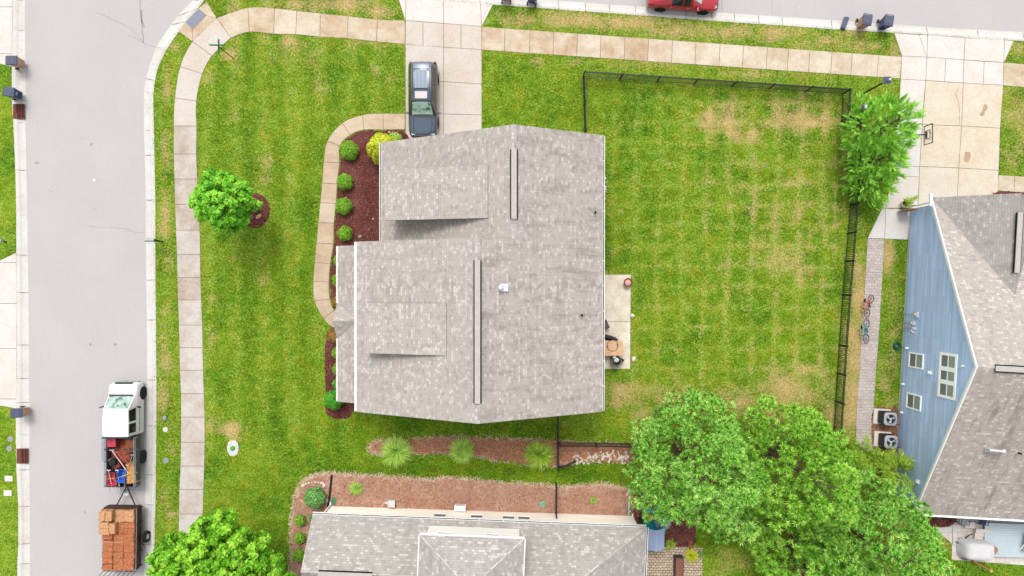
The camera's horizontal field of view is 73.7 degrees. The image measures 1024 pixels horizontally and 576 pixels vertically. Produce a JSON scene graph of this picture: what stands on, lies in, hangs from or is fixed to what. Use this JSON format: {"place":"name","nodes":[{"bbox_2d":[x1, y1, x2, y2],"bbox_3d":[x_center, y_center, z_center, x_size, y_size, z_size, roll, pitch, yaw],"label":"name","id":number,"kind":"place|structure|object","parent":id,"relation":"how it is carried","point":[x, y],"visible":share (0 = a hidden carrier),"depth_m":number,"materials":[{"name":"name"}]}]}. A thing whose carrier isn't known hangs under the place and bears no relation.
{"place":"outdoors","nodes":[
{"label":"outdoors","id":0,"kind":"place"},
{"bbox_2d":[0,0,11,66],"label":"driveway","id":1,"kind":"structure","parent":0,"point":[5,27],"depth_m":44.98,"materials":[{"name":"white concrete"}]},
{"bbox_2d":[0,253,16,407],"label":"driveway","id":2,"kind":"structure","parent":0,"point":[8,357],"depth_m":44.98,"materials":[{"name":"white concrete"}]},
{"bbox_2d":[0,64,19,575],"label":"lawn","id":3,"kind":"structure","parent":0,"point":[9,506],"depth_m":45.00,"materials":[{"name":"green plant"}]},
{"bbox_2d":[174,126,204,535],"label":"sidewalk","id":4,"kind":"structure","parent":0,"point":[191,493],"depth_m":44.98,"materials":[{"name":"grey concrete"}]},
{"bbox_2d":[174,18,230,125],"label":"sidewalk","id":5,"kind":"structure","parent":0,"point":[196,58],"depth_m":44.98,"materials":[{"name":"concrete"}]},
{"bbox_2d":[217,7,404,43],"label":"sidewalk","id":6,"kind":"structure","parent":0,"point":[261,20],"depth_m":44.98,"materials":[{"name":"beige concrete"}]},
{"bbox_2d":[406,21,481,138],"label":"driveway","id":7,"kind":"structure","parent":0,"point":[462,62],"depth_m":44.98,"materials":[{"name":"concrete"}]},
{"bbox_2d":[404,61,440,137],"bbox_3d":[-5.750,-12.234,44.045,2.370,1.917,4.890,0,90,0],"label":"parked car","id":8,"kind":"object","parent":7,"relation":"on","point":[423,84],"visible":0.97,"depth_m":43.57,"materials":[{"name":"blue paint"}]},
{"bbox_2d":[399,0,492,25],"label":"driveway","id":9,"kind":"structure","parent":0,"point":[464,13],"depth_m":44.98,"materials":[{"name":"white concrete"}]},
{"bbox_2d":[333,124,604,423],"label":"house","id":10,"kind":"structure","parent":0,"point":[470,285],"depth_m":38.46,"materials":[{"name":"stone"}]},
{"bbox_2d":[17,0,977,563],"bbox_3d":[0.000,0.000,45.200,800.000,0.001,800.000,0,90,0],"label":"ground","id":11,"kind":"structure","parent":0,"point":[27,292],"depth_m":45.20,"materials":[{"name":"green plant"}]},
{"bbox_2d":[12,0,29,575],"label":"kerb","id":12,"kind":"structure","parent":11,"relation":"on","point":[22,299],"depth_m":45.06,"materials":[{"name":"concrete"}]},
{"bbox_2d":[2,86,22,99],"bbox_3d":[-32.445,-12.648,44.471,0.776,1.098,0.630,6,90,0],"label":"wheeled bin","id":13,"kind":"object","parent":12,"relation":"on","point":[13,93],"visible":1,"depth_m":43.99,"materials":[{"name":"blue plastic"}]},
{"bbox_2d":[5,55,24,69],"bbox_3d":[-32.269,-14.671,44.471,0.776,1.098,0.630,0,90,0],"label":"wheeled bin","id":14,"kind":"object","parent":12,"relation":"on","point":[17,62],"visible":1,"depth_m":44.01,"materials":[{"name":"beige plastic"}]},
{"bbox_2d":[13,104,24,118],"bbox_3d":[-32.482,-11.629,44.999,0.745,0.062,0.990,0,90,0],"label":"storm drain","id":15,"kind":"object","parent":12,"relation":"in","point":[19,110],"visible":1,"depth_m":44.98,"materials":[{"name":"brown metal"}]},
{"bbox_2d":[10,406,29,417],"bbox_3d":[-31.947,8.061,44.471,0.776,1.098,0.630,-2,90,0],"label":"wheeled bin","id":16,"kind":"object","parent":12,"relation":"on","point":[19,412],"visible":1,"depth_m":43.98,"materials":[{"name":"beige plastic"}]},
{"bbox_2d":[17,448,27,463],"bbox_3d":[-32.252,11.069,44.999,0.745,0.062,0.990,0,90,0],"label":"storm drain","id":17,"kind":"object","parent":12,"relation":"in","point":[22,455],"visible":1,"depth_m":44.97,"materials":[{"name":"brown metal"}]},
{"bbox_2d":[144,0,202,575],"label":"kerb","id":18,"kind":"structure","parent":11,"relation":"on","point":[168,37],"depth_m":45.07,"materials":[{"name":"concrete"}]},
{"bbox_2d":[193,0,1023,40],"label":"kerb","id":19,"kind":"structure","parent":11,"relation":"on","point":[791,21],"depth_m":45.05,"materials":[{"name":"concrete"}]},
{"bbox_2d":[855,13,872,28],"bbox_3d":[22.912,-17.307,44.481,0.630,1.098,0.776,8,90,0],"label":"wheeled bin","id":20,"kind":"object","parent":19,"relation":"on","point":[864,21],"visible":1,"depth_m":44.00,"materials":[{"name":"beige plastic"}]},
{"bbox_2d":[876,14,893,29],"bbox_3d":[24.296,-17.259,44.481,0.630,1.098,0.776,8,90,0],"label":"wheeled bin","id":21,"kind":"object","parent":19,"relation":"on","point":[886,21],"visible":1,"depth_m":44.02,"materials":[{"name":"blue plastic"}]},
{"bbox_2d":[25,0,1023,575],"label":"road","id":22,"kind":"structure","parent":0,"point":[87,68],"depth_m":45.10,"materials":[{"name":"grey asphalt"}]},
{"bbox_2d":[99,381,146,487],"bbox_3d":[-25.087,9.435,44.131,2.609,1.993,6.715,0,90,0],"label":"work truck","id":23,"kind":"object","parent":22,"relation":"on","point":[123,415],"visible":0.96,"depth_m":43.78,"materials":[{"name":"white paint"}]},
{"bbox_2d":[106,439,119,446],"bbox_3d":[-25.707,9.908,44.035,0.580,0.590,0.580,-3,90,0],"label":"tool chest","id":24,"kind":"object","parent":23,"relation":"on","point":[113,442],"visible":0.77,"depth_m":43.79,"materials":[{"name":"red plastic"}]},
{"bbox_2d":[107,467,118,491],"bbox_3d":[-25.629,12.291,44.011,0.639,0.623,1.508,-8,90,0],"label":"wheelbarrow","id":25,"kind":"object","parent":23,"relation":"on","point":[113,475],"visible":0.97,"depth_m":43.83,"materials":[{"name":"red plastic"}]},
{"bbox_2d":[108,454,124,477],"bbox_3d":[-25.425,11.443,43.911,0.500,0.797,1.367,-29,90,0],"label":"lawn mower","id":26,"kind":"object","parent":23,"relation":"in","point":[114,462],"visible":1,"depth_m":43.91,"materials":[{"name":"red plastic"}]},
{"bbox_2d":[115,466,127,487],"bbox_3d":[-25.018,12.091,44.011,0.639,0.623,1.509,12,90,0],"label":"wheelbarrow","id":27,"kind":"object","parent":23,"relation":"on","point":[121,472],"visible":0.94,"depth_m":43.84,"materials":[{"name":"blue plastic"}]},
{"bbox_2d":[114,443,132,464],"bbox_3d":[-24.979,10.752,44.318,1.659,0.664,1.758,33,90,0],"label":"brush pile","id":28,"kind":"object","parent":23,"relation":"in","point":[126,456],"visible":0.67,"depth_m":44.10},
{"bbox_2d":[125,438,134,451],"bbox_3d":[-24.467,10.088,43.940,0.540,0.780,0.840,0,90,0],"label":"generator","id":29,"kind":"object","parent":23,"relation":"on","point":[128,444],"visible":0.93,"depth_m":43.69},
{"bbox_2d":[125,469,139,483],"bbox_3d":[-24.465,12.111,44.079,0.740,0.646,0.974,-9,90,0],"label":"hay bale","id":30,"kind":"object","parent":23,"relation":"on","point":[129,478],"visible":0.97,"depth_m":43.84},
{"bbox_2d":[99,487,150,575],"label":"trailer","id":31,"kind":"object","parent":22,"relation":"on","point":[144,537],"visible":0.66,"depth_m":44.18,"materials":[{"name":"grey metal"}]},
{"bbox_2d":[646,0,717,14],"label":"parked car","id":32,"kind":"object","parent":22,"relation":"on","point":[702,7],"visible":1,"depth_m":44.21,"materials":[{"name":"red paint"}]},
{"bbox_2d":[151,0,1023,575],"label":"lawn","id":33,"kind":"structure","parent":0,"point":[759,132],"depth_m":45.00,"materials":[{"name":"green plant"}]},
{"bbox_2d":[179,3,215,40],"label":"kerb ramp","id":34,"kind":"structure","parent":33,"relation":"on","point":[190,33],"depth_m":44.98,"materials":[{"name":"beige concrete"}]},
{"bbox_2d":[185,9,205,28],"bbox_3d":[-20.828,-17.715,44.969,0.664,0.022,1.275,44,90,0],"label":"tactile mat","id":35,"kind":"object","parent":34,"relation":"on","point":[195,18],"visible":1,"depth_m":44.97,"materials":[{"name":"stone"}]},
{"bbox_2d":[145,508,297,575],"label":"tree","id":36,"kind":"object","parent":33,"relation":"on","point":[222,544],"visible":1,"depth_m":38.37,"materials":[{"name":"green plant"}]},
{"bbox_2d":[227,440,238,455],"bbox_3d":[-18.379,10.533,44.928,0.764,0.155,1.094,0,90,0],"label":"stone ring","id":37,"kind":"object","parent":33,"relation":"on","point":[233,446],"visible":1,"depth_m":44.95,"materials":[{"name":"white stone"}]},
{"bbox_2d":[248,193,269,227],"bbox_3d":[-16.918,-5.104,44.947,2.044,0.133,2.332,0,90,0],"label":"mulch ring","id":38,"kind":"object","parent":33,"relation":"on","point":[264,211],"visible":0.53,"depth_m":44.92,"materials":[{"name":"brown wood"}]},
{"bbox_2d":[187,167,262,236],"bbox_3d":[-17.110,-5.129,41.718,3.634,6.681,3.580,30,90,0],"label":"tree","id":39,"kind":"object","parent":38,"relation":"on","point":[219,206],"visible":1,"depth_m":39.59,"materials":[{"name":"green plant"}]},
{"bbox_2d":[324,327,353,419],"bbox_3d":[-10.424,5.619,44.957,3.926,0.114,6.092,0,90,0],"label":"mulch bed","id":40,"kind":"object","parent":33,"relation":"on","point":[345,410],"visible":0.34,"depth_m":44.94,"materials":[{"name":"brown wood"}]},
{"bbox_2d":[327,329,336,343],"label":"grass clump","id":41,"kind":"object","parent":40,"relation":"on","point":[332,337],"visible":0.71,"depth_m":44.54,"materials":[{"name":"brown plant"}]},
{"bbox_2d":[323,390,342,409],"bbox_3d":[-11.514,7.243,44.219,1.357,1.562,1.384,0,90,0],"label":"shrub","id":42,"kind":"object","parent":40,"relation":"on","point":[331,402],"visible":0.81,"depth_m":43.73,"materials":[{"name":"green plant"}]},
{"bbox_2d":[313,114,404,326],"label":"footpath","id":43,"kind":"structure","parent":33,"relation":"on","point":[338,136],"depth_m":44.98,"materials":[{"name":"concrete"}]},
{"bbox_2d":[329,129,408,308],"bbox_3d":[-9.352,-4.396,44.957,4.760,0.115,12.430,5,90,0],"label":"mulch bed","id":44,"kind":"object","parent":33,"relation":"on","point":[362,170],"visible":0.38,"depth_m":44.94,"materials":[{"name":"brown wood"}]},
{"bbox_2d":[335,197,352,214],"bbox_3d":[-10.982,-5.352,44.561,1.188,0.878,1.225,0,90,0],"label":"shrub","id":45,"kind":"object","parent":44,"relation":"on","point":[343,205],"visible":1,"depth_m":44.32,"materials":[{"name":"green plant"}]},
{"bbox_2d":[336,172,353,189],"bbox_3d":[-10.913,-6.948,44.553,1.161,0.894,1.215,0,90,0],"label":"shrub","id":46,"kind":"object","parent":44,"relation":"on","point":[344,181],"visible":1,"depth_m":44.32,"materials":[{"name":"green plant"}]},
{"bbox_2d":[337,225,352,240],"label":"shrub","id":47,"kind":"object","parent":44,"relation":"on","point":[344,233],"visible":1,"depth_m":44.38,"materials":[{"name":"green plant"}]},
{"bbox_2d":[339,141,358,159],"bbox_3d":[-10.617,-8.975,44.502,1.343,0.995,1.302,0,90,0],"label":"shrub","id":48,"kind":"object","parent":44,"relation":"on","point":[348,150],"visible":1,"depth_m":44.24,"materials":[{"name":"green plant"}]},
{"bbox_2d":[366,132,396,164],"bbox_3d":[-8.357,-8.958,43.794,2.163,2.413,2.153,0,90,0],"label":"shrub","id":49,"kind":"object","parent":44,"relation":"on","point":[372,145],"visible":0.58,"depth_m":43.16,"materials":[{"name":"yellow plant"}]},
{"bbox_2d":[287,469,639,575],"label":"straw bed","id":50,"kind":"object","parent":33,"relation":"on","point":[443,493],"visible":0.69,"depth_m":44.95,"materials":[{"name":"brown plant"}]},
{"bbox_2d":[292,548,303,561],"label":"shrub","id":51,"kind":"object","parent":50,"relation":"on","point":[297,555],"visible":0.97,"depth_m":44.45,"materials":[{"name":"green plant"}]},
{"bbox_2d":[294,532,305,544],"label":"shrub","id":52,"kind":"object","parent":50,"relation":"on","point":[299,538],"visible":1,"depth_m":44.45,"materials":[{"name":"green plant"}]},
{"bbox_2d":[294,514,305,526],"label":"shrub","id":53,"kind":"object","parent":50,"relation":"on","point":[299,521],"visible":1,"depth_m":44.44,"materials":[{"name":"green plant"}]},
{"bbox_2d":[304,486,326,508],"bbox_3d":[-12.775,13.611,44.314,1.462,1.372,1.464,0,90,0],"label":"shrub","id":54,"kind":"object","parent":50,"relation":"on","point":[314,497],"visible":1,"depth_m":43.95,"materials":[{"name":"green plant"}]},
{"bbox_2d":[347,481,363,495],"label":"ornamental grass","id":55,"kind":"object","parent":50,"relation":"on","point":[356,488],"depth_m":44.69,"materials":[{"name":"green plant"}]},
{"bbox_2d":[454,504,465,510],"bbox_3d":[-3.393,14.358,44.700,0.720,0.550,0.330,2,90,0],"label":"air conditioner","id":56,"kind":"object","parent":50,"relation":"on","point":[459,507],"visible":1,"depth_m":44.42,"materials":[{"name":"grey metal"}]},
{"bbox_2d":[300,502,647,575],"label":"house","id":57,"kind":"structure","parent":33,"relation":"on","point":[355,541],"depth_m":41.12,"materials":[{"name":"grey"}]},
{"bbox_2d":[366,433,638,468],"bbox_3d":[-0.595,10.806,44.957,18.099,0.115,2.506,0,90,0],"label":"straw bed","id":58,"kind":"object","parent":33,"relation":"on","point":[508,450],"visible":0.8,"depth_m":44.94,"materials":[{"name":"brown plant"}]},
{"bbox_2d":[380,434,413,470],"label":"ornamental grass","id":59,"kind":"object","parent":58,"relation":"on","point":[394,452],"depth_m":44.37,"materials":[{"name":"green plant"}]},
{"bbox_2d":[448,436,473,463],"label":"ornamental grass","id":60,"kind":"object","parent":58,"relation":"on","point":[461,450],"depth_m":44.43,"materials":[{"name":"green plant"}]},
{"bbox_2d":[523,437,557,469],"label":"ornamental grass","id":61,"kind":"object","parent":58,"relation":"on","point":[538,455],"depth_m":44.34,"materials":[{"name":"green plant"}]},
{"bbox_2d":[557,416,558,471],"bbox_3d":[2.985,9.883,44.352,0.090,1.295,3.780,0,90,0],"label":"metal fence","id":62,"kind":"object","parent":33,"relation":"on","point":[558,443],"visible":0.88,"depth_m":43.81,"materials":[{"name":"black metal"}]},
{"bbox_2d":[559,442,649,447],"bbox_3d":[5.963,10.195,44.352,5.824,1.295,0.109,1,90,0],"label":"metal fence","id":63,"kind":"object","parent":33,"relation":"on","point":[595,443],"visible":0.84,"depth_m":44.20,"materials":[{"name":"black metal"}]},
{"bbox_2d":[642,507,664,551],"bbox_3d":[9.167,15.509,44.026,1.390,1.948,2.290,1,90,0],"label":"playhouse","id":64,"kind":"object","parent":33,"relation":"on","point":[655,538],"visible":0.6,"depth_m":43.36,"materials":[{"name":"teal plastic"}]},
{"bbox_2d":[654,516,670,529],"bbox_3d":[9.804,15.208,44.690,1.100,0.620,1.100,0,90,0],"label":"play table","id":65,"kind":"object","parent":33,"relation":"on","point":[656,522],"visible":0.27,"depth_m":44.45,"materials":[{"name":"grey plastic"}]},
{"bbox_2d":[632,493,700,547],"bbox_3d":[10.111,15.279,44.957,4.725,0.115,3.646,0,90,0],"label":"mulch bed","id":66,"kind":"object","parent":33,"relation":"on","point":[681,534],"visible":0.39,"depth_m":44.94,"materials":[{"name":"brown wood"}]},
{"bbox_2d":[622,384,771,533],"bbox_3d":[10.969,10.076,40.669,8.445,12.166,8.263,0,90,0],"label":"deciduous tree","id":67,"kind":"object","parent":33,"relation":"on","point":[707,493],"visible":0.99,"depth_m":38.98,"materials":[{"name":"green plant"}]},
{"bbox_2d":[582,70,860,132],"bbox_3d":[13.556,-12.024,44.352,17.846,1.295,3.846,0,90,0],"label":"metal fence","id":68,"kind":"object","parent":33,"relation":"on","point":[734,83],"visible":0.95,"depth_m":44.25,"materials":[{"name":"black metal"}]},
{"bbox_2d":[700,487,764,546],"bbox_3d":[13.436,13.990,42.012,3.318,6.776,3.325,0,90,0],"label":"tree","id":69,"kind":"object","parent":33,"relation":"on","point":[747,532],"visible":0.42,"depth_m":41.16,"materials":[{"name":"green plant"}]},
{"bbox_2d":[716,394,862,533],"bbox_3d":[16.652,10.332,41.357,7.446,12.118,7.843,0,90,0],"label":"deciduous tree","id":70,"kind":"object","parent":33,"relation":"on","point":[797,508],"visible":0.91,"depth_m":39.36,"materials":[{"name":"plant"}]},
{"bbox_2d":[745,511,883,575],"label":"tree","id":71,"kind":"object","parent":33,"relation":"on","point":[761,563],"visible":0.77,"depth_m":41.20,"materials":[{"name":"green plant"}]},
{"bbox_2d":[833,119,862,454],"bbox_3d":[21.824,-0.079,44.352,0.218,1.295,21.652,4,90,0],"label":"metal fence","id":72,"kind":"object","parent":33,"relation":"on","point":[849,301],"visible":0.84,"depth_m":44.18,"materials":[{"name":"black metal"}]},
{"bbox_2d":[856,239,883,451],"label":"footpath","id":73,"kind":"structure","parent":33,"relation":"on","point":[869,349],"depth_m":44.98,"materials":[{"name":"stone"}]},
{"bbox_2d":[840,159,901,210],"bbox_3d":[22.906,-6.603,43.343,3.836,3.542,3.445,0,90,0],"label":"cypress tree","id":74,"kind":"object","parent":33,"relation":"on","point":[889,188],"visible":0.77,"depth_m":43.24,"materials":[{"name":"plant"}]},
{"bbox_2d":[783,459,960,575],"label":"tree","id":75,"kind":"object","parent":33,"relation":"on","point":[888,514],"visible":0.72,"depth_m":38.86,"materials":[{"name":"green plant"}]},
{"bbox_2d":[850,430,893,480],"bbox_3d":[22.496,10.594,43.462,2.796,3.090,3.207,0,90,0],"label":"shrub","id":76,"kind":"object","parent":33,"relation":"on","point":[863,461],"visible":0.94,"depth_m":42.96,"materials":[{"name":"green plant"}]},
{"bbox_2d":[839,129,911,196],"bbox_3d":[22.976,-8.063,42.494,4.190,5.383,4.502,0,90,0],"label":"cypress tree","id":77,"kind":"object","parent":33,"relation":"on","point":[901,156],"visible":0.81,"depth_m":42.40,"materials":[{"name":"green plant"}]},
{"bbox_2d":[860,77,890,96],"bbox_3d":[22.862,-12.650,43.210,0.440,3.580,0.440,0,90,0],"label":"lamp post","id":78,"kind":"object","parent":33,"relation":"on","point":[886,80],"visible":0.9,"depth_m":41.73,"materials":[{"name":"black metal"}]},
{"bbox_2d":[838,90,925,164],"bbox_3d":[22.857,-9.885,41.935,4.834,6.522,4.778,19,90,0],"label":"tree","id":79,"kind":"object","parent":33,"relation":"on","point":[904,128],"visible":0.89,"depth_m":41.67,"materials":[{"name":"green plant"}]},
{"bbox_2d":[871,406,898,457],"bbox_3d":[24.594,9.481,44.968,1.989,0.093,3.467,0,90,0],"label":"mulch bed","id":80,"kind":"object","parent":33,"relation":"on","point":[886,428],"visible":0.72,"depth_m":44.96,"materials":[{"name":"brown wood"}]},
{"bbox_2d":[873,431,898,448],"bbox_3d":[24.552,9.948,44.530,1.461,0.979,1.000,3,90,0],"label":"air conditioner","id":81,"kind":"object","parent":80,"relation":"on","point":[884,439],"visible":0.98,"depth_m":44.27,"materials":[{"name":"metal"}]},
{"bbox_2d":[873,408,899,425],"bbox_3d":[24.520,8.463,44.530,1.461,0.979,1.000,3,90,0],"label":"air conditioner","id":82,"kind":"object","parent":80,"relation":"on","point":[885,416],"visible":1,"depth_m":44.28,"materials":[{"name":"metal"}]},
{"bbox_2d":[873,447,915,492],"bbox_3d":[24.103,11.364,43.510,3.090,2.992,3.161,0,90,0],"label":"shrub","id":83,"kind":"object","parent":33,"relation":"on","point":[897,461],"visible":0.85,"depth_m":42.72,"materials":[{"name":"green plant"}]},
{"bbox_2d":[868,33,927,239],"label":"footpath","id":84,"kind":"structure","parent":33,"relation":"on","point":[891,224],"depth_m":44.98,"materials":[{"name":"white concrete"}]},
{"bbox_2d":[900,195,918,207],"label":"potted plant","id":85,"kind":"object","parent":84,"relation":"on","point":[906,202],"visible":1,"depth_m":44.38,"materials":[{"name":"green plant"}]},
{"bbox_2d":[917,123,932,145],"bbox_3d":[25.264,-9.521,43.442,2.140,3.072,1.205,0,90,0],"label":"basketball hoop","id":86,"kind":"object","parent":33,"relation":"on","point":[925,134],"visible":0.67,"depth_m":42.40,"materials":[{"name":"black metal"}]},
{"bbox_2d":[930,517,957,527],"bbox_3d":[28.414,15.445,44.968,1.868,0.092,0.751,0,90,0],"label":"mulch bed","id":87,"kind":"object","parent":33,"relation":"on","point":[942,522],"visible":0.92,"depth_m":44.96,"materials":[{"name":"brown wood"}]},
{"bbox_2d":[894,193,1023,521],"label":"house","id":88,"kind":"structure","parent":33,"relation":"on","point":[960,433],"depth_m":40.47,"materials":[{"name":"grey"}]},
{"bbox_2d":[906,392,921,411],"bbox_3d":[25.502,7.224,43.375,0.050,1.550,0.988,3,90,0],"label":"window","id":89,"kind":"structure","parent":88,"relation":"in","point":[913,401],"depth_m":43.35,"materials":[{"name":"grey"}]},
{"bbox_2d":[908,352,923,369],"bbox_3d":[25.651,4.614,43.375,0.050,1.550,0.972,3,90,0],"label":"window","id":90,"kind":"structure","parent":88,"relation":"in","point":[915,360],"depth_m":43.33,"materials":[{"name":"grey"}]},
{"bbox_2d":[937,352,957,400],"bbox_3d":[25.620,5.165,40.200,0.050,1.600,2.668,3,90,0],"label":"window","id":91,"kind":"structure","parent":88,"relation":"in","point":[947,374],"depth_m":40.17,"materials":[{"name":"grey"}]},
{"bbox_2d":[998,175,1023,191],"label":"footpath","id":92,"kind":"structure","parent":33,"relation":"on","point":[1011,183],"depth_m":44.98,"materials":[{"name":"beige concrete"}]},
{"bbox_2d":[1003,63,1023,86],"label":"footpath","id":93,"kind":"structure","parent":33,"relation":"on","point":[1013,74],"depth_m":44.98,"materials":[{"name":"beige concrete"}]},
{"bbox_2d":[604,275,630,368],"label":"patio","id":94,"kind":"structure","parent":0,"point":[617,300],"depth_m":44.98,"materials":[{"name":"concrete"}]},
{"bbox_2d":[604,340,622,355],"bbox_3d":[5.932,3.890,44.609,2.500,0.738,0.980,0,90,0],"label":"patio table","id":95,"kind":"object","parent":94,"relation":"on","point":[617,352],"visible":0.41,"depth_m":44.24,"materials":[{"name":"brown wood"}]},
{"bbox_2d":[647,546,702,575],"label":"patio","id":96,"kind":"structure","parent":0,"point":[660,563],"depth_m":44.98,"materials":[{"name":"beige brick"}]},
{"bbox_2d":[684,547,699,564],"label":"ornamental grass","id":97,"kind":"object","parent":96,"relation":"on","point":[692,555],"depth_m":44.61,"materials":[{"name":"yellow plant"}]},
{"bbox_2d":[673,555,683,575],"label":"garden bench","id":98,"kind":"object","parent":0,"point":[678,565],"visible":1,"depth_m":44.51,"materials":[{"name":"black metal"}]},
{"bbox_2d":[482,27,901,78],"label":"sidewalk","id":99,"kind":"structure","parent":0,"point":[644,49],"depth_m":44.98,"materials":[{"name":"beige concrete"}]},
{"bbox_2d":[918,81,1002,207],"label":"driveway","id":100,"kind":"structure","parent":0,"point":[954,141],"depth_m":44.98,"materials":[{"name":"beige concrete"}]},
{"bbox_2d":[926,35,1012,84],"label":"driveway","id":101,"kind":"structure","parent":0,"point":[949,59],"depth_m":44.98,"materials":[{"name":"white concrete"}]},
{"bbox_2d":[936,517,1023,564],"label":"patio","id":102,"kind":"structure","parent":0,"point":[953,533],"depth_m":44.98,"materials":[{"name":"concrete"}]},
{"bbox_2d":[956,537,993,560],"bbox_3d":[30.322,17.103,44.508,2.197,0.930,1.342,4,90,0],"label":"covered grill","id":103,"kind":"object","parent":102,"relation":"on","point":[975,549],"visible":1,"depth_m":44.13,"materials":[{"name":"grey fabric"}]},
{"bbox_2d":[973,528,991,538],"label":"deck steps","id":104,"kind":"structure","parent":102,"relation":"on","point":[978,533],"depth_m":44.76,"materials":[{"name":"white wood"}]},
{"bbox_2d":[983,522,1023,557],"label":"deck","id":105,"kind":"structure","parent":102,"relation":"on","point":[1007,539],"depth_m":44.70,"materials":[{"name":"grey wood"}]},
{"bbox_3d":[-25.207,16.114,44.235,2.122,0.360,3.896,1,90,0],"label":"straw load","id":106,"kind":"object","parent":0,"visible":0},
{"bbox_2d":[123,509,135,517],"bbox_3d":[-24.511,14.424,43.845,0.745,0.496,0.522,-3,90,1],"label":"straw bale","id":107,"kind":"object","parent":106,"relation":"on","point":[130,512],"visible":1,"depth_m":43.67},
{"bbox_2d":[123,533,135,540],"bbox_3d":[-24.520,15.944,43.845,0.760,0.475,0.507,-3,91,1],"label":"straw bale","id":108,"kind":"object","parent":106,"relation":"on","point":[126,536],"visible":1,"depth_m":43.67},
{"bbox_3d":[-25.843,14.379,43.854,0.745,0.496,0.522,4,89,0],"label":"straw bale","id":109,"kind":"object","parent":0,"visible":0},
{"bbox_2d":[105,509,114,521],"bbox_3d":[-25.611,14.483,43.540,0.509,0.481,0.761,0,91,-2],"label":"straw bale","id":110,"kind":"object","parent":109,"relation":"on","point":[110,515],"visible":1,"depth_m":43.35},
{"bbox_3d":[-25.884,15.566,43.902,0.747,0.492,0.515,2,92,0],"label":"straw bale","id":111,"kind":"object","parent":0,"visible":0},
{"bbox_2d":[108,522,117,533],"bbox_3d":[-25.396,15.280,43.524,0.522,0.496,0.745,0,90,1],"label":"straw bale","id":112,"kind":"object","parent":111,"relation":"on","point":[113,528],"visible":1,"depth_m":43.35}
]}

